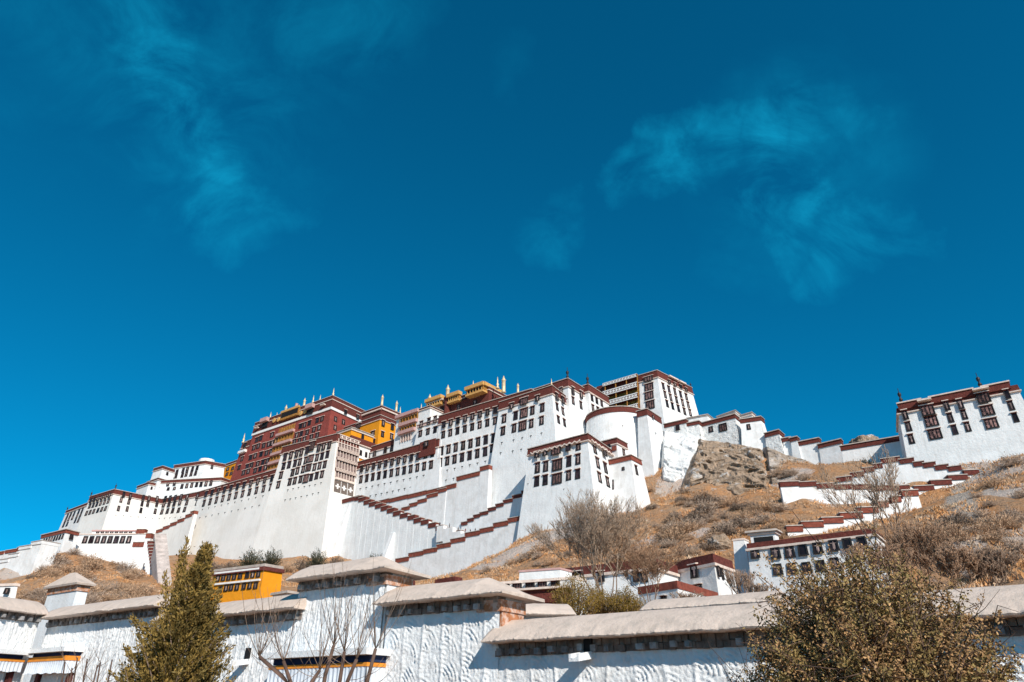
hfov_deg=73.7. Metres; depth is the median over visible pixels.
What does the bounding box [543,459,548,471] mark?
window
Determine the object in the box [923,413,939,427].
window
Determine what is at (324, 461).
window
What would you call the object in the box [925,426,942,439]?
window
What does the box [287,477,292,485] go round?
window
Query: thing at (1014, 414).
window
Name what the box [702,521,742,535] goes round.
hill shrub
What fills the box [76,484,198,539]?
palace wing
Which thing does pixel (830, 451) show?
ridge wall
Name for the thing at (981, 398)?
window
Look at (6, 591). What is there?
window
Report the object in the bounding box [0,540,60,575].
stair wall
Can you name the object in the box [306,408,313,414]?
frieze window
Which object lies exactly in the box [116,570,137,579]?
hill shrub
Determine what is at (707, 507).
hill shrub
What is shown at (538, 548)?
hill shrub
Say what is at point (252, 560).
hill shrub
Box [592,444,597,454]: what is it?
window
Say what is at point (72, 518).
palace wing
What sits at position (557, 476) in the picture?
window
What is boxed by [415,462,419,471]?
window
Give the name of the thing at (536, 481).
window
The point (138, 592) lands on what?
hill shrub
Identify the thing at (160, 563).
stairway
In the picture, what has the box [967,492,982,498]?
hill shrub
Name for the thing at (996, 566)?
bare tree
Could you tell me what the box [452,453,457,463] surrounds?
window
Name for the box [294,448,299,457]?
window
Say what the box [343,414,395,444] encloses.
palace house
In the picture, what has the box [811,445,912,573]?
bare tree
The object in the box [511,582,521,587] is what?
window
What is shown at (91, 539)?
window
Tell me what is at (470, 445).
window
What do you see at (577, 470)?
window
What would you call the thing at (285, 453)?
window
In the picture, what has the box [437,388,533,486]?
palace wing
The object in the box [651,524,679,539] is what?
hill shrub
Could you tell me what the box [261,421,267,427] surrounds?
frieze window
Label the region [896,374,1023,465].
fortress
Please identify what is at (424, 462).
window
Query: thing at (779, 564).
window
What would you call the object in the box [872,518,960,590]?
bare tree
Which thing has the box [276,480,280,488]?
window
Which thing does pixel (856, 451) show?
ridge wall
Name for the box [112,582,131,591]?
hill shrub
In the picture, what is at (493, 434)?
window
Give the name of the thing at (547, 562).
hill shrub
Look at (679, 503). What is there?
hill shrub
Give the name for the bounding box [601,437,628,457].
palace house
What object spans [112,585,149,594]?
hill shrub
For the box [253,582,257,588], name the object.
window
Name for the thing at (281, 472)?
window
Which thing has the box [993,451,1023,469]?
hill shrub
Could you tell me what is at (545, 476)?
window
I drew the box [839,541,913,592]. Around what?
bare tree
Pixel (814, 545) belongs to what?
window
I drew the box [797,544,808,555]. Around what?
window
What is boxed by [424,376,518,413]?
roof pavilion
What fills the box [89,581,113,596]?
hill shrub
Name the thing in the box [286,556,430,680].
compound wall
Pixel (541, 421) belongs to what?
window
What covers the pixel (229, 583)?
village house
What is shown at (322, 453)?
window
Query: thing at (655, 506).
hill shrub
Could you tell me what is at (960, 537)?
hill shrub
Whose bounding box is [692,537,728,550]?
hill shrub
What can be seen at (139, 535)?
stair wall
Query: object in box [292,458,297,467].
window
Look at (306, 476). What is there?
window
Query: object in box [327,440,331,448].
window
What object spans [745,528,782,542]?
roof terrace
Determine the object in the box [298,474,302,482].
window
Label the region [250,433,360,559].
palace tower
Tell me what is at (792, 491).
stair wall
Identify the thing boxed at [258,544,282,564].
hill shrub
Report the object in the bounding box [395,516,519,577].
stair wall
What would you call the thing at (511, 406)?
window
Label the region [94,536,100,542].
window
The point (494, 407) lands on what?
window
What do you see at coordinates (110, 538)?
window
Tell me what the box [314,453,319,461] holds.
window
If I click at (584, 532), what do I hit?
bare tree
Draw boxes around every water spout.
[227,648,250,665]
[569,639,594,661]
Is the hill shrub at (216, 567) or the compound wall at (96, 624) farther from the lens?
the hill shrub at (216, 567)
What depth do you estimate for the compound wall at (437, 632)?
19.68 m
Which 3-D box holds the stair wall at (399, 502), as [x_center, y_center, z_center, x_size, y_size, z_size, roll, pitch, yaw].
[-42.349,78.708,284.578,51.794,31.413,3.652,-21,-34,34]
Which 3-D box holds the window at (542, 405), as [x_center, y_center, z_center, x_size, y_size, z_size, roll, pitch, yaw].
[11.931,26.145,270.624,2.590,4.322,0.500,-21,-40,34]
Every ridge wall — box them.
[781,436,792,455]
[789,436,801,458]
[797,437,821,463]
[816,438,843,464]
[839,435,902,462]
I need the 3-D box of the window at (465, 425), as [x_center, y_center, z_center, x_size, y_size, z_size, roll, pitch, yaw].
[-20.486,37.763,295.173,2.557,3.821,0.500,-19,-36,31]
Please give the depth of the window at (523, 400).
277.90 m
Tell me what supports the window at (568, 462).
in the palace tower at (572, 464)
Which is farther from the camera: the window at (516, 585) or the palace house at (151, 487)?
the palace house at (151, 487)
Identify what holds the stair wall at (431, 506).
on the hillside
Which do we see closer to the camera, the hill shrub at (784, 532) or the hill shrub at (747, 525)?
the hill shrub at (784, 532)
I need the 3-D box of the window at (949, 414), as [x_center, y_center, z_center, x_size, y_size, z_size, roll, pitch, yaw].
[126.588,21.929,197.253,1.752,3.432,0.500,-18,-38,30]
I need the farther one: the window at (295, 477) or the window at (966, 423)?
the window at (295, 477)
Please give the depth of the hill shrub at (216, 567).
261.83 m
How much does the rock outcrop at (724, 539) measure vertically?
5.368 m
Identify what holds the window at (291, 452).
in the palace tower at (312, 486)
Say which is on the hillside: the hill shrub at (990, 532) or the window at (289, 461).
the hill shrub at (990, 532)
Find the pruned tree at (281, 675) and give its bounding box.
[240,548,412,681]
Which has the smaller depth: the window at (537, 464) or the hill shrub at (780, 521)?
the hill shrub at (780, 521)
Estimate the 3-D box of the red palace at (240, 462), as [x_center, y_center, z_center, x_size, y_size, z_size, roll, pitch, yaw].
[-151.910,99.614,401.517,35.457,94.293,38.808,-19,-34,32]
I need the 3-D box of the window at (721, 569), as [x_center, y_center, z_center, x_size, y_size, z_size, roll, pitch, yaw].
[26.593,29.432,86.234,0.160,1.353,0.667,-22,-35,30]
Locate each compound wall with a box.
[0,596,48,681]
[30,593,170,681]
[149,594,306,681]
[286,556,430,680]
[374,578,544,681]
[481,584,1023,681]
[524,603,575,618]
[640,590,787,610]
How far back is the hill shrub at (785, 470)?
220.89 m
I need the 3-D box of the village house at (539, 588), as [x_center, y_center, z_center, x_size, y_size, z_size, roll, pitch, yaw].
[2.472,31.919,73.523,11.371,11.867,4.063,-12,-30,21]
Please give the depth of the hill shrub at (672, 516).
191.32 m
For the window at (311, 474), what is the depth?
322.18 m
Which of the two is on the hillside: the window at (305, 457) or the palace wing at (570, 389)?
the palace wing at (570, 389)
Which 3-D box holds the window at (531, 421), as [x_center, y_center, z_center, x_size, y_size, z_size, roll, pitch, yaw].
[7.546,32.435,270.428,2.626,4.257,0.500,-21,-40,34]
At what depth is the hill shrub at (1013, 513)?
117.69 m
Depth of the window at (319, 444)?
328.61 m
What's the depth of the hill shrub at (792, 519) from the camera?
163.45 m
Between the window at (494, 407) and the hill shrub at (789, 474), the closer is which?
the hill shrub at (789, 474)
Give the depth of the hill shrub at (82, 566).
242.18 m
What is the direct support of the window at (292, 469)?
in the palace tower at (312, 486)
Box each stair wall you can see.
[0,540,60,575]
[0,547,18,558]
[127,542,144,568]
[134,529,148,541]
[138,533,153,570]
[143,540,154,574]
[156,510,198,555]
[330,495,464,560]
[378,483,456,526]
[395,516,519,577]
[401,487,446,524]
[454,464,492,529]
[460,490,523,532]
[778,469,979,503]
[783,489,921,535]
[836,456,962,484]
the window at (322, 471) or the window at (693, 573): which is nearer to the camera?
the window at (693, 573)
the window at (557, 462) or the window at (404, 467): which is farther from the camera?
the window at (404, 467)
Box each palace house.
[136,477,165,496]
[151,465,174,479]
[157,477,229,498]
[173,458,225,478]
[223,460,236,479]
[336,427,375,460]
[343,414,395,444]
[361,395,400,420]
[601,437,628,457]
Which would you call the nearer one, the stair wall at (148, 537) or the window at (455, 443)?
the stair wall at (148, 537)
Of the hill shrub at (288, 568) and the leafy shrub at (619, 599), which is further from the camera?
the hill shrub at (288, 568)
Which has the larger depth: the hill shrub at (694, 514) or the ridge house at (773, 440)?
the ridge house at (773, 440)
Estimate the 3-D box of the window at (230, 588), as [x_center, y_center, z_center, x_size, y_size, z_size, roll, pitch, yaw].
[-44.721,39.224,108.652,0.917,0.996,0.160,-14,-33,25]
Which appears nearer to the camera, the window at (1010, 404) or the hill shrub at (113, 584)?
the window at (1010, 404)
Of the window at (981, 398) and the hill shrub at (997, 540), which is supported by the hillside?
the hill shrub at (997, 540)
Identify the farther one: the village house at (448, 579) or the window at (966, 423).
the window at (966, 423)
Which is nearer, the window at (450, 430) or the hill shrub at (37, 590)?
the hill shrub at (37, 590)
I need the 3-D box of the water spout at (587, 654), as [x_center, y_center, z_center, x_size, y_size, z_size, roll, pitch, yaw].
[1.744,7.664,16.999,0.280,0.600,0.765,-22,-35,35]
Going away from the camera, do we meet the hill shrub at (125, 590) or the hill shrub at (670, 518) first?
the hill shrub at (670, 518)
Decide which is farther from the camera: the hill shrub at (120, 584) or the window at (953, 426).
the hill shrub at (120, 584)
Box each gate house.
[40,528,80,552]
[75,530,145,563]
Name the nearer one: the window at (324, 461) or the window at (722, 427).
the window at (722, 427)
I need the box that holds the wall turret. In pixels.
[22,573,96,681]
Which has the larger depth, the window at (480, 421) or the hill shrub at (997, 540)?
the window at (480, 421)
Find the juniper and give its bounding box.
[104,536,236,681]
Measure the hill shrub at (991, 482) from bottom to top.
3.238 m
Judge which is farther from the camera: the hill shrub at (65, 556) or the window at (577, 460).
the hill shrub at (65, 556)
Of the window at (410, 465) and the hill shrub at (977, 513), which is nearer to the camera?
the hill shrub at (977, 513)
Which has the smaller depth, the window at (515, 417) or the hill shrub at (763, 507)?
the hill shrub at (763, 507)
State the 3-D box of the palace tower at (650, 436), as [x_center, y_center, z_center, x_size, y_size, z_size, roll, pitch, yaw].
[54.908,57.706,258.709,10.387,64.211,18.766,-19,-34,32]
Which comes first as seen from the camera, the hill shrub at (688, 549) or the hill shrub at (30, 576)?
the hill shrub at (688, 549)
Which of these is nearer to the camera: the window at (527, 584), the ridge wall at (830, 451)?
the window at (527, 584)
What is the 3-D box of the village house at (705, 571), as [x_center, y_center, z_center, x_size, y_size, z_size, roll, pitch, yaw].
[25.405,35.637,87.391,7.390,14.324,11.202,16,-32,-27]
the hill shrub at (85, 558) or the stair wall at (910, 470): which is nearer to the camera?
the stair wall at (910, 470)
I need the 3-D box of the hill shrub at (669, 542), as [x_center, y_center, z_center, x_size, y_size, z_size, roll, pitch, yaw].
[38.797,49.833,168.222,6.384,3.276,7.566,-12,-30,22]
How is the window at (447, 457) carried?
in the palace wing at (466, 435)
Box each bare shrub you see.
[56,639,126,681]
[669,590,703,597]
[722,568,755,593]
[743,581,776,591]
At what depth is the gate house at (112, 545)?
272.04 m
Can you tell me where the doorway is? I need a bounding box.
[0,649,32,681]
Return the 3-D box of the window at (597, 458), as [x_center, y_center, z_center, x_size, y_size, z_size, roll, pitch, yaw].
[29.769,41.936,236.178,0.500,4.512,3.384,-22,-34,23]
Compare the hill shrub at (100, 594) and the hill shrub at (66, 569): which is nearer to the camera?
the hill shrub at (100, 594)
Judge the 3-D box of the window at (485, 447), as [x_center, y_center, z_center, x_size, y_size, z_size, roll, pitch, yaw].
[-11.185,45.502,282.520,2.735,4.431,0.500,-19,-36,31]
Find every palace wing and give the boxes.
[59,502,87,530]
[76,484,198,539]
[189,466,284,559]
[354,438,439,500]
[393,404,443,450]
[404,415,440,494]
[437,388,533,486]
[533,370,585,436]
[582,375,609,414]
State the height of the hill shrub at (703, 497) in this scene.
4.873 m
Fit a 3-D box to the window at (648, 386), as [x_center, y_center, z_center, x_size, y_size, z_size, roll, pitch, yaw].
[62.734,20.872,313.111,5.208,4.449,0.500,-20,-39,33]
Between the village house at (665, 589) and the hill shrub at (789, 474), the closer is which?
the village house at (665, 589)
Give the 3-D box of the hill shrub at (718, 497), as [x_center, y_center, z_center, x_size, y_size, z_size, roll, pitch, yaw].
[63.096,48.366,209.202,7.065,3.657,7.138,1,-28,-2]
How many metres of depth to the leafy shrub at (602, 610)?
38.93 m
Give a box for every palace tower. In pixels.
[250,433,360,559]
[490,379,568,506]
[516,432,613,540]
[596,370,698,430]
[608,454,650,512]
[635,408,662,477]
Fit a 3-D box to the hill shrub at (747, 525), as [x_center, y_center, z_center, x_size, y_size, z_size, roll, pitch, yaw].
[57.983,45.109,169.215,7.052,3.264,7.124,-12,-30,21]
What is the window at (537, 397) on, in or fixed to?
in the palace tower at (533, 418)
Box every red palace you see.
[230,434,250,481]
[240,390,364,478]
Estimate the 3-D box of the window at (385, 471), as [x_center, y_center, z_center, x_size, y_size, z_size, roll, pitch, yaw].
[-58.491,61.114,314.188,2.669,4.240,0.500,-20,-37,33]
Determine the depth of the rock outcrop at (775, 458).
235.79 m
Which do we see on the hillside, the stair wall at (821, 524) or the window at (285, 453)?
the stair wall at (821, 524)
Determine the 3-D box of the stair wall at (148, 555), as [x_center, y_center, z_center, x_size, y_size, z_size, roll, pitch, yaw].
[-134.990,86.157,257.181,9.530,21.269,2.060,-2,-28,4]
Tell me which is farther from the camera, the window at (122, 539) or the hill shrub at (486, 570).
the window at (122, 539)
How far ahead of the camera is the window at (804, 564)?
101.16 m
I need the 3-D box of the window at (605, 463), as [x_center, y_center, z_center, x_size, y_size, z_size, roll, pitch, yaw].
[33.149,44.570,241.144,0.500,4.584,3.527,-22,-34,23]
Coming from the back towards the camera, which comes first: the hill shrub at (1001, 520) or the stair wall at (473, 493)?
the stair wall at (473, 493)
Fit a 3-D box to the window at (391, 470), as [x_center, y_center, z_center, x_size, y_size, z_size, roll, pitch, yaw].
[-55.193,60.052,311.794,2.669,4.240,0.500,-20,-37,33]
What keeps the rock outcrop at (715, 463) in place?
on the hillside
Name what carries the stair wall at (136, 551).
on the hillside
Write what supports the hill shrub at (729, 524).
on the hillside
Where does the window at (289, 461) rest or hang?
in the palace tower at (312, 486)
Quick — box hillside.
[0,456,1023,614]
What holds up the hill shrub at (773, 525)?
on the hillside
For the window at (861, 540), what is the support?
in the village house at (800, 548)
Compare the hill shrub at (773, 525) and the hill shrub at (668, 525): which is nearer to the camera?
the hill shrub at (773, 525)
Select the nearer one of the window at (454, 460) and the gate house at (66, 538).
the gate house at (66, 538)
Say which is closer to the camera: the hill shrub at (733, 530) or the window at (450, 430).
the hill shrub at (733, 530)
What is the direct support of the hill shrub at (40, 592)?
on the hillside
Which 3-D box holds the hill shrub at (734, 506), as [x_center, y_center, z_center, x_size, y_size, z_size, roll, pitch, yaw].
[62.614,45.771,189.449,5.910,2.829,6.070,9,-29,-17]
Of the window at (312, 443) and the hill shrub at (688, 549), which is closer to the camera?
the hill shrub at (688, 549)
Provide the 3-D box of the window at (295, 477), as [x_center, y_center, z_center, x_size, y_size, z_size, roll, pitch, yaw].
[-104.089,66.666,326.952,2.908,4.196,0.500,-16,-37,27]
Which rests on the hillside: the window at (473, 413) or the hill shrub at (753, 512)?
the hill shrub at (753, 512)
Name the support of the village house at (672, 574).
on the hillside
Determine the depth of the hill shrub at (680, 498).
211.15 m
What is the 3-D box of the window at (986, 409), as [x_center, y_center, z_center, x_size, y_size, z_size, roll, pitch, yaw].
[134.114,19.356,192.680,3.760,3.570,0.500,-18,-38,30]
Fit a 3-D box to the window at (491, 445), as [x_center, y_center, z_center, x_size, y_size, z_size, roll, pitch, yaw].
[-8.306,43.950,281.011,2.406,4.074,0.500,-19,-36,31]
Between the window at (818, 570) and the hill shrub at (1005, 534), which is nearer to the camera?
the window at (818, 570)
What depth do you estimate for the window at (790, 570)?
102.20 m
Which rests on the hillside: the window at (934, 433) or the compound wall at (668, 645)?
the compound wall at (668, 645)
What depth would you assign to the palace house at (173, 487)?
417.60 m
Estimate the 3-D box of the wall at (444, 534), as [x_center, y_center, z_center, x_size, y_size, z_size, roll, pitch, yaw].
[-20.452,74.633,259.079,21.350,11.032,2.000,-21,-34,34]
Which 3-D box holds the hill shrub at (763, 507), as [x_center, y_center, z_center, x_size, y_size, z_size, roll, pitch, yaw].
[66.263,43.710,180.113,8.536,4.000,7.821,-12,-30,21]
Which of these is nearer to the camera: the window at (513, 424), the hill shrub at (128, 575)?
the hill shrub at (128, 575)
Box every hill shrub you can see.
[15,590,34,598]
[23,587,47,596]
[25,573,38,578]
[25,586,46,596]
[35,564,49,571]
[35,591,46,604]
[39,565,60,574]
[45,568,62,576]
[48,553,72,563]
[50,558,72,563]
[51,551,70,559]
[51,562,66,569]
[55,563,84,573]
[66,548,86,555]
[69,567,98,579]
[73,553,103,562]
[75,563,90,571]
[76,554,108,569]
[85,594,105,603]
[87,577,101,587]
[87,588,111,596]
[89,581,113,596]
[94,577,120,592]
[100,592,125,601]
[106,561,119,566]
[110,593,133,600]
[111,589,133,596]
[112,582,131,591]
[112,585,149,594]
[115,561,139,570]
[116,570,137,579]
[120,567,149,578]
[123,583,156,596]
[124,590,141,598]
[210,560,223,572]
[223,560,239,567]
[235,548,262,566]
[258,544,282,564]
[279,560,299,572]
[291,555,315,570]
[303,548,328,566]
[326,554,344,563]
[480,564,491,572]
[504,558,517,565]
[514,554,530,561]
[527,541,551,553]
[532,551,543,558]
[532,560,543,565]
[539,556,560,565]
[645,503,657,509]
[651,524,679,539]
[655,525,688,542]
[658,518,690,530]
[658,536,680,547]
[661,512,684,522]
[663,515,678,523]
[667,519,699,533]
[668,510,682,516]
[673,496,690,502]
[675,499,685,504]
[676,542,701,554]
[678,486,695,493]
[680,507,712,519]
[680,514,707,526]
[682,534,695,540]
[683,500,693,506]
[683,520,700,531]
[687,549,703,555]
[688,490,717,503]
[691,489,716,497]
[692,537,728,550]
[693,495,722,512]
[699,528,723,541]
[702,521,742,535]
[708,516,718,521]
[711,495,725,502]
[714,509,735,519]
[714,520,740,532]
[719,494,744,506]
[728,501,743,509]
[729,507,751,519]
[730,515,749,525]
[735,518,755,527]
[738,524,760,533]
[739,500,759,509]
[742,504,755,512]
[744,509,780,525]
[747,498,778,512]
[748,508,760,516]
[765,469,783,477]
[766,521,779,527]
[770,499,792,511]
[774,518,785,523]
[778,526,795,537]
[780,467,795,474]
[781,469,799,477]
[785,516,796,522]
[797,473,810,480]
[929,518,981,536]
[930,507,984,526]
[941,529,974,541]
[964,570,987,577]
[965,523,981,534]
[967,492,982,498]
[969,519,1013,534]
[971,507,994,517]
[974,530,1004,539]
[975,476,1004,489]
[978,510,1019,528]
[979,534,1009,543]
[980,500,999,506]
[980,504,1023,522]
[980,544,1023,563]
[989,524,1012,535]
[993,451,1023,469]
[998,533,1023,553]
[1003,519,1023,528]
[1010,489,1023,497]
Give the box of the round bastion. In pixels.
[585,406,640,456]
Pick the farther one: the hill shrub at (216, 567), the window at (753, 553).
the hill shrub at (216, 567)
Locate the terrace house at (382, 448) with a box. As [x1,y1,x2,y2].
[370,439,393,457]
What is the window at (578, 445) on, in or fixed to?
in the palace tower at (572, 464)
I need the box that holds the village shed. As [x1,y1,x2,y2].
[270,590,298,596]
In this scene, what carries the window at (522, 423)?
in the palace tower at (533, 418)
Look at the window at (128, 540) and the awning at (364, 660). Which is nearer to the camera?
the awning at (364, 660)
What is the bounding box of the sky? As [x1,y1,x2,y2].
[0,0,1023,550]
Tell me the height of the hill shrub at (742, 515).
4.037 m
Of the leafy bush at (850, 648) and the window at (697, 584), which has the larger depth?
the window at (697, 584)
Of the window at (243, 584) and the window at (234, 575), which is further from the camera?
the window at (234, 575)
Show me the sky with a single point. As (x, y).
(217, 217)
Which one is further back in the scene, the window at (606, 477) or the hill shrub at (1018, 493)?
the window at (606, 477)
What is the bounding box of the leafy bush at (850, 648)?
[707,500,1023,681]
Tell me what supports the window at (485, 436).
in the palace wing at (466, 435)
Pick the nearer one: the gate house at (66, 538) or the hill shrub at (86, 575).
the hill shrub at (86, 575)
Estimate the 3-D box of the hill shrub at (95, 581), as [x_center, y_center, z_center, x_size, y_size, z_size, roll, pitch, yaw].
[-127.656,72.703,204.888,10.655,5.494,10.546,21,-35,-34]
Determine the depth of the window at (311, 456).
328.65 m
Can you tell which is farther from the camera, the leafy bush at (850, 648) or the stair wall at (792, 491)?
the stair wall at (792, 491)
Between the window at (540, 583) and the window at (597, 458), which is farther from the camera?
the window at (597, 458)
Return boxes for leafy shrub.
[548,571,604,615]
[583,582,615,614]
[603,584,645,612]
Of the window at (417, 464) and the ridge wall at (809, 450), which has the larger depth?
the window at (417, 464)
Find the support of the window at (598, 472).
in the palace tower at (572, 464)
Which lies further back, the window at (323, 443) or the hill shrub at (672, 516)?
the window at (323, 443)
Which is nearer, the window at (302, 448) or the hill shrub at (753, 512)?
the hill shrub at (753, 512)
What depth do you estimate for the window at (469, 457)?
286.83 m
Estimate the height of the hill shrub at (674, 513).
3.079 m
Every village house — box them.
[0,583,19,597]
[211,563,284,602]
[435,576,462,582]
[502,576,587,614]
[519,567,572,579]
[565,558,680,607]
[638,580,717,605]
[674,553,736,594]
[732,538,751,592]
[745,528,891,598]
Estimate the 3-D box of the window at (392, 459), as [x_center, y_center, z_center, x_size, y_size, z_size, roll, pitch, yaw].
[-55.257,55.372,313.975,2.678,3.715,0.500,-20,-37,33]
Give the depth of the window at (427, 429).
309.46 m
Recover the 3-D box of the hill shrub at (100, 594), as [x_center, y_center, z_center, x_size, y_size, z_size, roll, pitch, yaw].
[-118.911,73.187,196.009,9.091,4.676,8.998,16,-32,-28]
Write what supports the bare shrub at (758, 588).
on the hillside
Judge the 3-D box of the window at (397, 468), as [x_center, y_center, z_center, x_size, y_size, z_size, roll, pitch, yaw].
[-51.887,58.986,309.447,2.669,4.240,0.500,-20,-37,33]
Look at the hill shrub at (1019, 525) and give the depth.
106.72 m
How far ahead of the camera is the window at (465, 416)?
297.02 m
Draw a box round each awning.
[23,646,84,681]
[262,647,390,681]
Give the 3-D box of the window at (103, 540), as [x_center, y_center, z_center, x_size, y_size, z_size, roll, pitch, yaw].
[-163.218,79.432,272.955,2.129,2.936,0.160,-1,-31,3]
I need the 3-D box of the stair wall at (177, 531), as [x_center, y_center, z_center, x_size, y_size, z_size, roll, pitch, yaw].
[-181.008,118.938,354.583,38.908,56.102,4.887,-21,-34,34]
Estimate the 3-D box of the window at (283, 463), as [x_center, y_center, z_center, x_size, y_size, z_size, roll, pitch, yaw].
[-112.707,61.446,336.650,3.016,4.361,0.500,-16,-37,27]
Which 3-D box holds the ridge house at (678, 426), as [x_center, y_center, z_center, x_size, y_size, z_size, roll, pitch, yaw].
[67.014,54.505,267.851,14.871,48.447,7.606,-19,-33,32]
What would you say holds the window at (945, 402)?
in the fortress
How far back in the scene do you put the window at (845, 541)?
99.10 m
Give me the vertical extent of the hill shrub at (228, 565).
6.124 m
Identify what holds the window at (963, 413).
in the fortress
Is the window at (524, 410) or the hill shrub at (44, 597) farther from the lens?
the window at (524, 410)
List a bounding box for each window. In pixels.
[3,588,10,593]
[82,536,88,542]
[88,536,94,542]
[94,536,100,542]
[100,536,106,542]
[106,536,112,542]
[113,536,119,542]
[119,536,125,542]
[125,536,131,542]
[223,585,228,591]
[226,574,230,580]
[228,584,233,590]
[231,573,236,579]
[234,584,239,590]
[241,583,245,589]
[250,571,254,577]
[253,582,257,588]
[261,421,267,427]
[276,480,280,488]
[278,470,283,478]
[281,461,286,469]
[282,452,287,460]
[286,460,291,468]
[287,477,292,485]
[288,450,293,458]
[290,468,294,476]
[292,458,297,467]
[292,476,296,484]
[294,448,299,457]
[295,466,300,474]
[297,457,302,465]
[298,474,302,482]
[299,447,303,455]
[300,465,305,473]
[302,473,308,483]
[303,455,308,464]
[305,462,312,471]
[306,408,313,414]
[307,453,314,462]
[308,440,315,450]
[308,472,313,481]
[312,462,317,470]
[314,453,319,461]
[314,471,318,479]
[316,443,321,451]
[317,461,321,469]
[319,451,324,459]
[319,469,324,477]
[321,441,326,449]
[322,459,327,468]
[325,449,330,458]
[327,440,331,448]
[359,474,363,483]
[371,472,374,480]
[377,470,381,479]
[383,469,387,478]
[389,468,393,476]
[390,457,394,465]
[395,466,399,475]
[402,465,406,474]
[403,454,407,462]
[408,463,413,473]
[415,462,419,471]
[422,461,425,470]
[423,439,428,446]
[426,427,430,434]
[429,459,433,468]
[441,420,445,427]
[441,430,444,438]
[445,455,449,465]
[446,443,450,453]
[448,418,452,425]
[448,428,452,436]
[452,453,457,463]
[453,441,458,451]
[455,416,460,423]
[455,426,459,434]
[460,440,465,449]
[460,451,464,461]
[462,424,466,432]
[463,414,467,421]
[467,449,472,459]
[468,438,472,448]
[470,412,474,419]
[470,422,474,430]
[474,448,479,458]
[475,436,480,446]
[477,410,481,417]
[477,420,481,428]
[482,446,487,456]
[483,434,487,444]
[485,407,489,415]
[485,418,489,426]
[489,443,493,452]
[491,432,494,442]
[493,405,497,413]
[493,416,496,424]
[500,425,505,435]
[501,413,506,423]
[509,401,513,408]
[511,422,516,432]
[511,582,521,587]
[513,409,518,420]
[518,419,526,431]
[519,395,528,405]
[519,406,528,418]
[524,581,534,587]
[528,418,533,427]
[529,404,534,414]
[534,394,539,401]
[534,460,540,473]
[534,474,539,486]
[536,581,547,586]
[539,402,544,412]
[539,415,543,425]
[542,473,548,485]
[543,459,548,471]
[549,580,559,585]
[550,445,560,455]
[551,457,562,471]
[551,471,562,484]
[564,443,570,451]
[565,454,571,466]
[565,469,570,480]
[574,452,580,464]
[574,467,580,479]
[575,442,580,450]
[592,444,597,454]
[594,455,600,469]
[596,470,602,483]
[596,570,604,581]
[602,460,607,473]
[604,474,610,487]
[631,570,639,581]
[634,464,638,475]
[643,374,652,381]
[643,381,653,391]
[643,389,653,399]
[644,398,654,408]
[687,562,698,578]
[691,583,702,587]
[717,565,721,576]
[718,423,727,431]
[720,568,724,579]
[750,549,760,558]
[770,547,781,558]
[772,563,783,575]
[784,546,795,557]
[786,563,796,574]
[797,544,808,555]
[801,561,812,572]
[812,542,823,553]
[816,560,826,571]
[828,539,839,551]
[830,557,840,568]
[841,537,852,549]
[856,536,867,547]
[900,408,908,419]
[903,420,912,431]
[906,432,914,443]
[918,402,935,416]
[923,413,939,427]
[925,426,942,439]
[941,399,950,410]
[945,411,954,422]
[949,423,958,434]
[955,397,964,408]
[959,408,968,419]
[962,420,971,431]
[974,390,991,403]
[978,403,995,416]
[981,416,999,429]
[1002,388,1011,399]
[1005,399,1015,410]
[1010,411,1019,422]
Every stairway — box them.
[151,534,171,584]
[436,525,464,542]
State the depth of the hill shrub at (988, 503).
129.54 m
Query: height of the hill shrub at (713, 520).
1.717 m
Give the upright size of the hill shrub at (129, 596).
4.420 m
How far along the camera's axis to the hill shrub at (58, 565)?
242.60 m
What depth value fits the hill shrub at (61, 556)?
249.90 m
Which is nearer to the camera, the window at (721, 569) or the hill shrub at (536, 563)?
the window at (721, 569)
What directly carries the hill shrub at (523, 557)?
on the hillside
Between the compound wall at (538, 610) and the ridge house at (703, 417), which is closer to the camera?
the compound wall at (538, 610)
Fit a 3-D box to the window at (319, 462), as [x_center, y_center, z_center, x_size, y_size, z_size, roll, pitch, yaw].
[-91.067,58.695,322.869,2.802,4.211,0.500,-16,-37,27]
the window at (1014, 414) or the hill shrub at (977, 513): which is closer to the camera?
the hill shrub at (977, 513)
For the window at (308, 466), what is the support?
in the palace tower at (312, 486)
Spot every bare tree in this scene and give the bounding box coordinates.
[524,488,656,612]
[605,534,688,603]
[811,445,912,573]
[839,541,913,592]
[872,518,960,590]
[919,539,990,588]
[965,546,1022,586]
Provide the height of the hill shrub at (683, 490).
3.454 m
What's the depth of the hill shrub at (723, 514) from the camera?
183.76 m
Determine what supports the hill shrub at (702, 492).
on the hillside
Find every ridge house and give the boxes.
[663,418,688,434]
[684,420,703,439]
[686,414,713,421]
[702,413,741,444]
[716,410,740,417]
[739,411,755,417]
[739,416,766,450]
[763,429,785,454]
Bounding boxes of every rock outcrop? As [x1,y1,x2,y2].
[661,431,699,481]
[682,439,768,494]
[707,533,731,548]
[763,447,815,483]
[848,434,878,443]
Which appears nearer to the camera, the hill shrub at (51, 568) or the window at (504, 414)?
the hill shrub at (51, 568)
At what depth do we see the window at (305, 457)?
330.10 m
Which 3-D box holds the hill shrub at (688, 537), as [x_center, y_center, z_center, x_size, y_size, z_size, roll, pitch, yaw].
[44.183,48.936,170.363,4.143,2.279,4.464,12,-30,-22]

